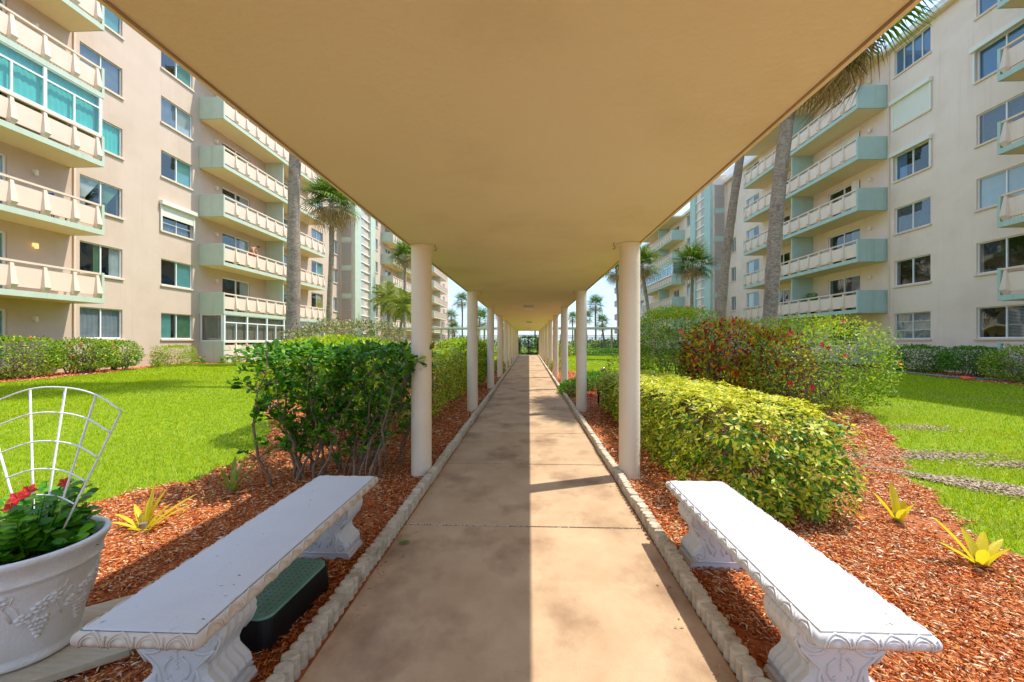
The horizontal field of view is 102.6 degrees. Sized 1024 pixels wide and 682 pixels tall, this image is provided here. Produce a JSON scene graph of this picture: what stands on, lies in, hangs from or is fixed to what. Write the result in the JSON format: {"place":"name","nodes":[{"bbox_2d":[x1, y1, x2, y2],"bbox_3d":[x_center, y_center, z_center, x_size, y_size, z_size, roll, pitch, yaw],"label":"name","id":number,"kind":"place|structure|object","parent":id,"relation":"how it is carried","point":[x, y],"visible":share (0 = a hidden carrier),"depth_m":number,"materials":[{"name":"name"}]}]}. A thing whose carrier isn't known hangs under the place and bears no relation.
{"place":"outdoors","nodes":[
{"label":"outdoors","id":0,"kind":"place"},
{"bbox_2d":[0,351,496,521],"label":"lawn","id":1,"kind":"structure","parent":0,"point":[139,438],"depth_m":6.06,"materials":[{"name":"green plant"}]},
{"bbox_2d":[0,361,245,382],"bbox_3d":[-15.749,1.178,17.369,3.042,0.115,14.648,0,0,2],"label":"mulch","id":2,"kind":"object","parent":1,"relation":"on","point":[63,374],"visible":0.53,"depth_m":14.52,"materials":[{"name":"brown wood"}]},
{"bbox_2d":[0,334,121,379],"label":"hibiscus hedge","id":3,"kind":"object","parent":2,"relation":"on","point":[74,356],"visible":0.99,"depth_m":13.87,"materials":[{"name":"green plant"}]},
{"bbox_2d":[84,338,145,369],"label":"hibiscus bush","id":4,"kind":"object","parent":2,"relation":"on","point":[124,358],"visible":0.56,"depth_m":16.57,"materials":[{"name":"green plant"}]},
{"bbox_2d":[148,344,198,366],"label":"box shrub","id":5,"kind":"object","parent":2,"relation":"on","point":[159,357],"visible":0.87,"depth_m":19.35,"materials":[{"name":"green plant"}]},
{"bbox_2d":[232,108,300,378],"bbox_3d":[-6.278,-4.985,11.822,5.116,12.935,4.952,0,0,-17],"label":"palm tree","id":6,"kind":"object","parent":1,"relation":"on","point":[293,284],"visible":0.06,"depth_m":11.87,"materials":[{"name":"plant"}]},
{"bbox_2d":[54,356,518,681],"bbox_3d":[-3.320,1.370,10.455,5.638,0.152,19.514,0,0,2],"label":"mulch","id":7,"kind":"object","parent":1,"relation":"on","point":[208,543],"visible":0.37,"depth_m":3.38,"materials":[{"name":"brown wood"}]},
{"bbox_2d":[0,593,136,681],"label":"concrete slab","id":8,"kind":"object","parent":7,"relation":"on","point":[68,660],"visible":0.32,"depth_m":1.75,"materials":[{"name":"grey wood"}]},
{"bbox_2d":[0,515,110,674],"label":"planter","id":9,"kind":"object","parent":8,"relation":"on","point":[43,598],"visible":0.76,"depth_m":1.72,"materials":[{"name":"white plastic"}]},
{"bbox_2d":[0,477,104,564],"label":"flowering plant","id":10,"kind":"object","parent":9,"relation":"in","point":[26,527],"visible":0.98,"depth_m":1.79,"materials":[{"name":"green plant"}]},
{"bbox_2d":[0,386,122,530],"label":"trellis","id":11,"kind":"object","parent":9,"relation":"in","point":[31,442],"visible":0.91,"depth_m":1.85,"materials":[{"name":"white metal"}]},
{"bbox_2d":[111,478,195,531],"bbox_3d":[-2.696,1.247,3.100,0.505,0.407,0.323,0,0,-34],"label":"bromeliad","id":12,"kind":"object","parent":7,"relation":"on","point":[144,520],"visible":0.96,"depth_m":3.08,"materials":[{"name":"yellow plant"}]},
{"bbox_2d":[70,475,378,681],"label":"bench","id":13,"kind":"object","parent":7,"relation":"on","point":[189,619],"visible":0.99,"depth_m":1.66,"materials":[{"name":"white concrete"}]},
{"bbox_2d":[216,454,257,493],"bbox_3d":[-2.554,1.266,3.824,0.374,0.378,0.212,0,0,2],"label":"bromeliad","id":14,"kind":"object","parent":7,"relation":"on","point":[231,486],"visible":0.91,"depth_m":3.84,"materials":[{"name":"green plant"}]},
{"bbox_2d":[240,558,328,654],"bbox_3d":[-1.233,1.332,2.123,0.340,0.156,0.550,0,0,6],"label":"valve box","id":15,"kind":"object","parent":7,"relation":"on","point":[286,598],"visible":0.48,"depth_m":2.03,"materials":[{"name":"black plastic"}]},
{"bbox_2d":[249,333,403,433],"bbox_3d":[-2.828,0.667,6.730,2.126,1.606,2.697,0,0,2],"label":"shrub","id":16,"kind":"object","parent":7,"relation":"on","point":[326,340],"visible":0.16,"depth_m":6.12,"materials":[{"name":"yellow plant"}]},
{"bbox_2d":[219,338,439,487],"bbox_3d":[-1.739,0.705,5.004,1.945,1.469,2.876,0,0,2],"label":"shrub","id":17,"kind":"object","parent":7,"relation":"on","point":[346,353],"visible":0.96,"depth_m":4.18,"materials":[{"name":"green plant"}]},
{"bbox_2d":[278,317,404,384],"bbox_3d":[-4.784,0.415,11.103,4.475,2.079,3.080,0,0,34],"label":"bleached hedge","id":18,"kind":"object","parent":7,"relation":"on","point":[319,329],"visible":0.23,"depth_m":10.64,"materials":[{"name":"green plant"}]},
{"bbox_2d":[322,347,466,431],"bbox_3d":[-2.014,0.799,8.360,1.887,1.317,5.742,0,0,2],"label":"variegated hedge","id":19,"kind":"object","parent":7,"relation":"on","point":[445,371],"visible":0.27,"depth_m":8.18,"materials":[{"name":"green plant"}]},
{"bbox_2d":[433,336,486,387],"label":"shrub","id":20,"kind":"object","parent":7,"relation":"on","point":[459,342],"visible":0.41,"depth_m":12.08,"materials":[{"name":"green plant"}]},
{"bbox_2d":[300,173,362,362],"bbox_3d":[-9.715,-4.010,22.100,3.719,10.731,3.845,0,0,21],"label":"palm tree","id":21,"kind":"object","parent":1,"relation":"on","point":[321,190],"visible":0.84,"depth_m":21.84,"materials":[{"name":"green plant"}]},
{"bbox_2d":[370,281,405,341],"bbox_3d":[-11.932,-2.178,39.931,3.490,7.052,3.662,0,0,2],"label":"feathery palm","id":22,"kind":"object","parent":1,"relation":"on","point":[385,292],"visible":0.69,"depth_m":39.55,"materials":[{"name":"green plant"}]},
{"bbox_2d":[265,354,518,681],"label":"path edging","id":23,"kind":"object","parent":1,"relation":"on","point":[298,655],"visible":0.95,"depth_m":2.29,"materials":[{"name":"stone"}]},
{"bbox_2d":[386,290,410,342],"bbox_3d":[-9.526,-1.590,36.039,2.904,5.883,2.995,0,0,26],"label":"feathery palm","id":24,"kind":"object","parent":1,"relation":"on","point":[402,299],"visible":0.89,"depth_m":35.63,"materials":[{"name":"green plant"}]},
{"bbox_2d":[388,239,410,339],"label":"palm tree","id":25,"kind":"object","parent":1,"relation":"on","point":[403,248],"visible":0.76,"depth_m":44.44,"materials":[{"name":"green plant"}]},
{"bbox_2d":[445,308,460,338],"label":"palm tree","id":26,"kind":"object","parent":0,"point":[451,313],"visible":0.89,"depth_m":84.70,"materials":[{"name":"green plant"}]},
{"bbox_2d":[1,354,1023,555],"bbox_3d":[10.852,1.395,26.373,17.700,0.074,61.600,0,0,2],"label":"lawn","id":27,"kind":"structure","parent":0,"point":[967,468],"depth_m":5.93,"materials":[{"name":"green plant"}]},
{"bbox_2d":[560,334,663,353],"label":"fence","id":28,"kind":"object","parent":27,"relation":"on","point":[599,341],"visible":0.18,"depth_m":43.45,"materials":[{"name":"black metal"}]},
{"bbox_2d":[560,347,677,355],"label":"hedge","id":29,"kind":"object","parent":27,"relation":"on","point":[604,352],"visible":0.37,"depth_m":38.92,"materials":[{"name":"green plant"}]},
{"bbox_2d":[640,241,664,358],"bbox_3d":[10.241,-3.181,31.831,3.812,9.512,3.915,0,0,2],"label":"palm tree","id":30,"kind":"object","parent":27,"relation":"on","point":[646,257],"visible":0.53,"depth_m":31.69,"materials":[{"name":"green plant"}]},
{"bbox_2d":[538,354,771,681],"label":"path edging","id":31,"kind":"object","parent":27,"relation":"on","point":[744,667],"visible":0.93,"depth_m":2.28,"materials":[{"name":"stone"}]},
{"bbox_2d":[667,239,719,351],"bbox_3d":[12.977,-3.016,30.003,3.692,9.080,4.000,0,0,-40],"label":"palm tree","id":32,"kind":"object","parent":27,"relation":"on","point":[693,254],"visible":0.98,"depth_m":29.67,"materials":[{"name":"green plant"}]},
{"bbox_2d":[712,154,744,377],"bbox_3d":[9.412,-5.678,16.154,4.514,14.517,4.447,0,0,-43],"label":"palm tree","id":33,"kind":"object","parent":27,"relation":"on","point":[723,285],"visible":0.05,"depth_m":15.87,"materials":[{"name":"grey plant"}]},
{"bbox_2d":[542,359,1023,681],"bbox_3d":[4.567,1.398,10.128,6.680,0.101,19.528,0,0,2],"label":"mulch","id":34,"kind":"object","parent":27,"relation":"on","point":[965,573],"visible":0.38,"depth_m":2.54,"materials":[{"name":"brown wood"}]},
{"bbox_2d":[557,379,587,396],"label":"ground cover plant","id":35,"kind":"object","parent":34,"relation":"on","point":[570,385],"visible":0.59,"depth_m":10.63,"materials":[{"name":"green plant"}]},
{"bbox_2d":[573,370,616,390],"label":"ground cover plant","id":36,"kind":"object","parent":34,"relation":"on","point":[596,374],"visible":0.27,"depth_m":11.62,"materials":[{"name":"green plant"}]},
{"bbox_2d":[640,304,726,398],"bbox_3d":[3.918,0.303,9.857,1.926,2.324,2.494,0,0,2],"label":"hibiscus bush","id":37,"kind":"object","parent":34,"relation":"on","point":[677,314],"visible":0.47,"depth_m":9.26,"materials":[{"name":"green plant"}]},
{"bbox_2d":[597,369,869,527],"bbox_3d":[2.360,0.965,6.030,1.647,0.989,6.133,0,0,2],"label":"variegated hedge","id":38,"kind":"object","parent":34,"relation":"on","point":[732,443],"visible":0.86,"depth_m":3.31,"materials":[{"name":"green plant"}]},
{"bbox_2d":[674,315,818,412],"bbox_3d":[4.670,0.439,8.445,2.316,2.043,2.153,0,0,2],"label":"croton bush","id":39,"kind":"object","parent":34,"relation":"on","point":[726,324],"visible":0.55,"depth_m":8.16,"materials":[{"name":"green plant"}]},
{"bbox_2d":[665,481,942,681],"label":"bench","id":40,"kind":"object","parent":34,"relation":"on","point":[832,621],"visible":1,"depth_m":1.65,"materials":[{"name":"white concrete"}]},
{"bbox_2d":[719,313,906,421],"bbox_3d":[5.950,0.453,8.078,3.183,1.985,3.019,0,0,2],"label":"hibiscus bush","id":41,"kind":"object","parent":34,"relation":"on","point":[827,396],"visible":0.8,"depth_m":7.41,"materials":[{"name":"green plant"}]},
{"bbox_2d":[756,0,945,388],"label":"palm tree","id":42,"kind":"object","parent":34,"relation":"on","point":[827,91],"visible":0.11,"depth_m":10.31,"materials":[{"name":"plant"}]},
{"bbox_2d":[843,458,876,476],"bbox_3d":[3.501,1.331,4.205,0.362,0.215,0.342,0,0,34],"label":"bromeliad","id":43,"kind":"object","parent":34,"relation":"on","point":[857,470],"visible":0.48,"depth_m":4.22,"materials":[{"name":"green plant"}]},
{"bbox_2d":[873,481,914,523],"bbox_3d":[2.982,1.278,3.194,0.167,0.334,0.237,0,0,-37],"label":"bromeliad","id":44,"kind":"object","parent":34,"relation":"on","point":[900,512],"visible":0.94,"depth_m":3.20,"materials":[{"name":"yellow plant"}]},
{"bbox_2d":[933,517,1010,567],"bbox_3d":[2.922,1.294,2.568,0.462,0.309,0.232,0,0,2],"label":"bromeliad","id":45,"kind":"object","parent":34,"relation":"on","point":[983,551],"visible":0.94,"depth_m":2.60,"materials":[{"name":"yellow plant"}]},
{"bbox_2d":[606,347,1023,385],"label":"mulch bed","id":46,"kind":"object","parent":27,"relation":"on","point":[921,374],"visible":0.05,"depth_m":16.24,"materials":[{"name":"brown wood"}]},
{"bbox_2d":[885,343,950,372],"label":"shrub","id":47,"kind":"object","parent":46,"relation":"on","point":[924,366],"visible":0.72,"depth_m":17.53,"materials":[{"name":"green plant"}]},
{"bbox_2d":[881,370,1018,381],"bbox_3d":[16.571,1.323,15.767,0.532,0.040,6.134,0,0,2],"label":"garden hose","id":48,"kind":"object","parent":46,"relation":"on","point":[952,376],"visible":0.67,"depth_m":15.30,"materials":[{"name":"brown rubber"}]},
{"bbox_2d":[936,345,1012,376],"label":"shrub","id":49,"kind":"object","parent":46,"relation":"on","point":[954,365],"visible":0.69,"depth_m":15.59,"materials":[{"name":"green plant"}]},
{"bbox_2d":[974,344,1023,383],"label":"hibiscus bush","id":50,"kind":"object","parent":46,"relation":"on","point":[994,360],"visible":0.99,"depth_m":13.71,"materials":[{"name":"green plant"}]},
{"bbox_2d":[840,423,1023,500],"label":"sandy soil","id":51,"kind":"structure","parent":27,"relation":"on","point":[972,483],"depth_m":4.50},
{"bbox_2d":[299,355,737,681],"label":"path","id":52,"kind":"structure","parent":0,"point":[529,556],"depth_m":2.38,"materials":[{"name":"concrete"}]},
{"bbox_2d":[466,348,683,353],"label":"lawn","id":53,"kind":"structure","parent":0,"point":[526,350],"depth_m":55.00,"materials":[{"name":"green plant"}]},
{"bbox_2d":[451,291,466,346],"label":"palm tree","id":54,"kind":"object","parent":53,"relation":"on","point":[462,304],"visible":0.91,"depth_m":69.82,"materials":[{"name":"green plant"}]},
{"bbox_2d":[465,305,486,347],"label":"palm tree","id":55,"kind":"object","parent":53,"relation":"on","point":[483,315],"visible":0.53,"depth_m":59.84,"materials":[{"name":"green plant"}]},
{"bbox_2d":[587,294,606,349],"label":"palm tree","id":56,"kind":"object","parent":53,"relation":"on","point":[596,308],"visible":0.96,"depth_m":65.79,"materials":[{"name":"green plant"}]},
{"bbox_2d":[594,313,611,349],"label":"palm tree","id":57,"kind":"object","parent":53,"relation":"on","point":[601,318],"visible":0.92,"depth_m":61.34,"materials":[{"name":"green plant"}]},
{"bbox_2d":[599,263,618,351],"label":"palm tree","id":58,"kind":"object","parent":53,"relation":"on","point":[614,277],"visible":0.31,"depth_m":44.85,"materials":[{"name":"green plant"}]},
{"bbox_2d":[448,0,939,341],"label":"sky","id":59,"kind":"structure","parent":0,"point":[602,288],"materials":[{"name":"white"}]},
{"bbox_2d":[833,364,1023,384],"bbox_3d":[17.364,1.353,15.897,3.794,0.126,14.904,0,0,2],"label":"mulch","id":60,"kind":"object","parent":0,"point":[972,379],"visible":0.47,"depth_m":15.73,"materials":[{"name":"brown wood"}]},
{"bbox_3d":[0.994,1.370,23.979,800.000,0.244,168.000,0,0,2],"label":"ground","id":61,"kind":"structure","parent":0,"visible":0},
{"bbox_2d":[0,0,447,373],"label":"apartment building","id":62,"kind":"structure","parent":61,"relation":"on","point":[159,174],"depth_m":18.96,"materials":[{"name":"beige paint"}]},
{"bbox_2d":[0,309,4,365],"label":"sliding door","id":63,"kind":"structure","parent":62,"relation":"in","point":[2,311],"depth_m":14.01,"materials":[{"name":"white paint"}]},
{"bbox_2d":[0,231,4,288],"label":"sliding door","id":64,"kind":"structure","parent":62,"relation":"in","point":[2,234],"depth_m":14.01,"materials":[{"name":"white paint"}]},
{"bbox_2d":[0,153,4,204],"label":"sliding door","id":65,"kind":"structure","parent":62,"relation":"in","point":[2,156],"depth_m":14.01,"materials":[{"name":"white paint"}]},
{"bbox_2d":[78,241,124,280],"bbox_3d":[-17.254,-3.350,17.210,0.245,1.360,1.820,0,0,2],"label":"window","id":66,"kind":"structure","parent":62,"relation":"in","point":[114,254],"depth_m":17.68,"materials":[{"name":"glass"}]},
{"bbox_2d":[79,7,124,40],"bbox_3d":[-17.254,-13.940,17.210,0.245,1.360,1.820,0,0,2],"label":"window","id":67,"kind":"structure","parent":62,"relation":"in","point":[112,22],"depth_m":17.79,"materials":[{"name":"teal glass"}]},
{"bbox_2d":[80,307,124,340],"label":"window","id":68,"kind":"structure","parent":62,"relation":"in","point":[98,323],"depth_m":17.20,"materials":[{"name":"grey glass"}]},
{"bbox_2d":[80,174,124,220],"bbox_3d":[-17.254,-6.000,17.210,0.245,1.360,1.820,0,0,2],"label":"window","id":69,"kind":"structure","parent":62,"relation":"in","point":[106,192],"depth_m":17.32,"materials":[{"name":"glass"}]},
{"bbox_2d":[80,42,124,100],"bbox_3d":[-17.254,-11.300,17.210,0.245,1.360,1.820,0,0,2],"label":"window","id":70,"kind":"structure","parent":62,"relation":"in","point":[112,72],"depth_m":17.58,"materials":[{"name":"blue glass"}]},
{"bbox_2d":[102,120,124,160],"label":"window","id":71,"kind":"structure","parent":62,"relation":"in","point":[112,134],"depth_m":17.73,"materials":[{"name":"teal glass"}]},
{"bbox_2d":[160,313,194,340],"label":"window","id":72,"kind":"structure","parent":62,"relation":"in","point":[182,323],"depth_m":20.92,"materials":[{"name":"green glass"}]},
{"bbox_2d":[160,259,194,290],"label":"window","id":73,"kind":"structure","parent":62,"relation":"in","point":[182,272],"depth_m":21.33,"materials":[{"name":"teal glass"}]},
{"bbox_2d":[160,150,194,191],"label":"window","id":74,"kind":"structure","parent":62,"relation":"in","point":[182,170],"depth_m":21.33,"materials":[{"name":"teal glass"}]},
{"bbox_2d":[160,96,194,141],"bbox_3d":[-17.101,-11.300,20.901,0.245,1.360,1.970,0,0,2],"label":"window","id":75,"kind":"structure","parent":62,"relation":"in","point":[172,116],"depth_m":20.92,"materials":[{"name":"blue glass"}]},
{"bbox_2d":[160,62,194,92],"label":"window","id":76,"kind":"structure","parent":62,"relation":"in","point":[181,75],"depth_m":21.24,"materials":[{"name":"teal glass"}]},
{"bbox_2d":[159,199,197,240],"bbox_3d":[-17.041,-6.085,20.899,0.365,1.530,2.110,0,0,2],"label":"window","id":77,"kind":"structure","parent":62,"relation":"in","point":[175,212],"depth_m":20.85,"materials":[{"name":"silver metal"}]},
{"bbox_2d":[222,277,248,312],"bbox_3d":[-16.994,-2.705,25.151,0.108,2.090,2.370,0,0,2],"label":"sliding door","id":78,"kind":"structure","parent":62,"relation":"in","point":[244,286],"depth_m":25.85,"materials":[{"name":"white paint"}]},
{"bbox_2d":[222,232,248,267],"bbox_3d":[-16.994,-5.355,25.151,0.108,2.090,2.370,0,0,2],"label":"sliding door","id":79,"kind":"structure","parent":62,"relation":"in","point":[244,244],"depth_m":25.85,"materials":[{"name":"white paint"}]},
{"bbox_2d":[222,187,248,222],"bbox_3d":[-16.994,-8.005,25.151,0.108,2.090,2.370,0,0,2],"label":"sliding door","id":80,"kind":"structure","parent":62,"relation":"in","point":[243,200],"depth_m":25.75,"materials":[{"name":"white paint"}]},
{"bbox_2d":[311,292,321,308],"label":"window","id":81,"kind":"structure","parent":62,"relation":"in","point":[318,297],"depth_m":35.16,"materials":[{"name":"glass"}]},
{"bbox_2d":[97,0,921,480],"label":"covered walkway","id":82,"kind":"structure","parent":61,"relation":"on","point":[551,160],"depth_m":1.79,"materials":[{"name":"paint"}]},
{"bbox_2d":[519,334,538,354],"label":"gate","id":83,"kind":"structure","parent":82,"relation":"attached to","point":[520,344],"depth_m":40.69,"materials":[{"name":"black metal"}]},
{"bbox_2d":[518,335,537,353],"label":"ivy screen","id":84,"kind":"object","parent":61,"relation":"on","point":[525,339],"visible":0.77,"depth_m":41.09,"materials":[{"name":"green plant"}]},
{"bbox_2d":[372,327,690,354],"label":"cross canopy","id":85,"kind":"object","parent":61,"relation":"on","point":[495,328],"visible":0.28,"depth_m":41.54,"materials":[{"name":"grey"}]},
{"bbox_2d":[432,337,641,349],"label":"dune vegetation","id":86,"kind":"object","parent":61,"relation":"on","point":[591,345],"visible":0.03,"depth_m":69.45,"materials":[{"name":"green plant"}]},
{"bbox_2d":[614,0,1023,375],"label":"apartment building","id":87,"kind":"structure","parent":61,"relation":"on","point":[904,210],"depth_m":20.52,"materials":[{"name":"paint"}]},
{"bbox_2d":[747,291,758,307],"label":"window","id":88,"kind":"structure","parent":87,"relation":"in","point":[750,296],"depth_m":34.53,"materials":[{"name":"grey glass"}]},
{"bbox_2d":[826,132,859,172],"bbox_3d":[19.560,-10.655,24.160,0.265,2.090,2.460,0,0,2],"label":"sliding door","id":89,"kind":"structure","parent":87,"relation":"in","point":[854,136],"depth_m":24.11,"materials":[{"name":"white paint"}]},
{"bbox_2d":[829,274,859,309],"bbox_3d":[19.639,-2.705,24.157,0.108,2.090,2.460,0,0,2],"label":"sliding door","id":90,"kind":"structure","parent":87,"relation":"in","point":[856,278],"depth_m":23.55,"materials":[{"name":"white paint"}]},
{"bbox_2d":[829,227,859,258],"bbox_3d":[19.639,-5.355,24.157,0.108,2.090,2.460,0,0,2],"label":"sliding door","id":91,"kind":"structure","parent":87,"relation":"in","point":[855,232],"depth_m":23.55,"materials":[{"name":"white paint"}]},
{"bbox_2d":[829,179,859,208],"bbox_3d":[19.560,-8.005,24.160,0.265,2.090,2.460,0,0,2],"label":"sliding door","id":92,"kind":"structure","parent":87,"relation":"in","point":[856,184],"depth_m":23.38,"materials":[{"name":"white paint"}]},
{"bbox_2d":[889,134,931,183],"bbox_3d":[19.331,-8.735,19.841,0.365,1.530,2.110,0,0,2],"label":"window","id":93,"kind":"structure","parent":87,"relation":"in","point":[901,160],"depth_m":20.25,"materials":[{"name":"white paint"}]},
{"bbox_2d":[889,76,931,131],"bbox_3d":[19.306,-11.385,19.842,0.315,1.530,2.110,0,0,2],"label":"shutter","id":94,"kind":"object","parent":87,"relation":"in","point":[915,102],"depth_m":19.73,"materials":[{"name":"white paint"}]},
{"bbox_2d":[892,311,931,340],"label":"window","id":95,"kind":"structure","parent":87,"relation":"in","point":[915,326],"depth_m":19.81,"materials":[{"name":"grey glass"}]},
{"bbox_2d":[892,254,931,287],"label":"window","id":96,"kind":"structure","parent":87,"relation":"in","point":[924,282],"depth_m":19.82,"materials":[{"name":"black glass"}]},
{"bbox_2d":[892,197,931,235],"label":"window","id":97,"kind":"structure","parent":87,"relation":"in","point":[913,211],"depth_m":19.82,"materials":[{"name":"white paint"}]},
{"bbox_2d":[892,25,931,79],"bbox_3d":[19.391,-13.940,19.839,0.245,1.360,1.970,0,0,2],"label":"window","id":98,"kind":"structure","parent":87,"relation":"in","point":[907,57],"depth_m":19.81,"materials":[{"name":"glass"}]},
{"bbox_2d":[973,0,996,21],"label":"window","id":99,"kind":"structure","parent":87,"relation":"in","point":[984,6],"depth_m":16.75,"materials":[{"name":"blue glass"}]},
{"bbox_2d":[969,13,1023,84],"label":"window","id":100,"kind":"structure","parent":87,"relation":"in","point":[987,56],"depth_m":16.45,"materials":[{"name":"white paint"}]},
{"bbox_2d":[973,304,1023,340],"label":"window","id":101,"kind":"structure","parent":87,"relation":"in","point":[1007,337],"depth_m":15.91,"materials":[{"name":"black glass"}]},
{"bbox_2d":[973,234,1023,276],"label":"window","id":102,"kind":"structure","parent":87,"relation":"in","point":[1007,238],"depth_m":16.42,"materials":[{"name":"black glass"}]},
{"bbox_2d":[973,163,1023,212],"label":"window","id":103,"kind":"structure","parent":87,"relation":"in","point":[1011,179],"depth_m":16.31,"materials":[{"name":"glass"}]},
{"bbox_2d":[973,93,1023,148],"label":"window","id":104,"kind":"structure","parent":87,"relation":"in","point":[1007,103],"depth_m":16.44,"materials":[{"name":"blue glass"}]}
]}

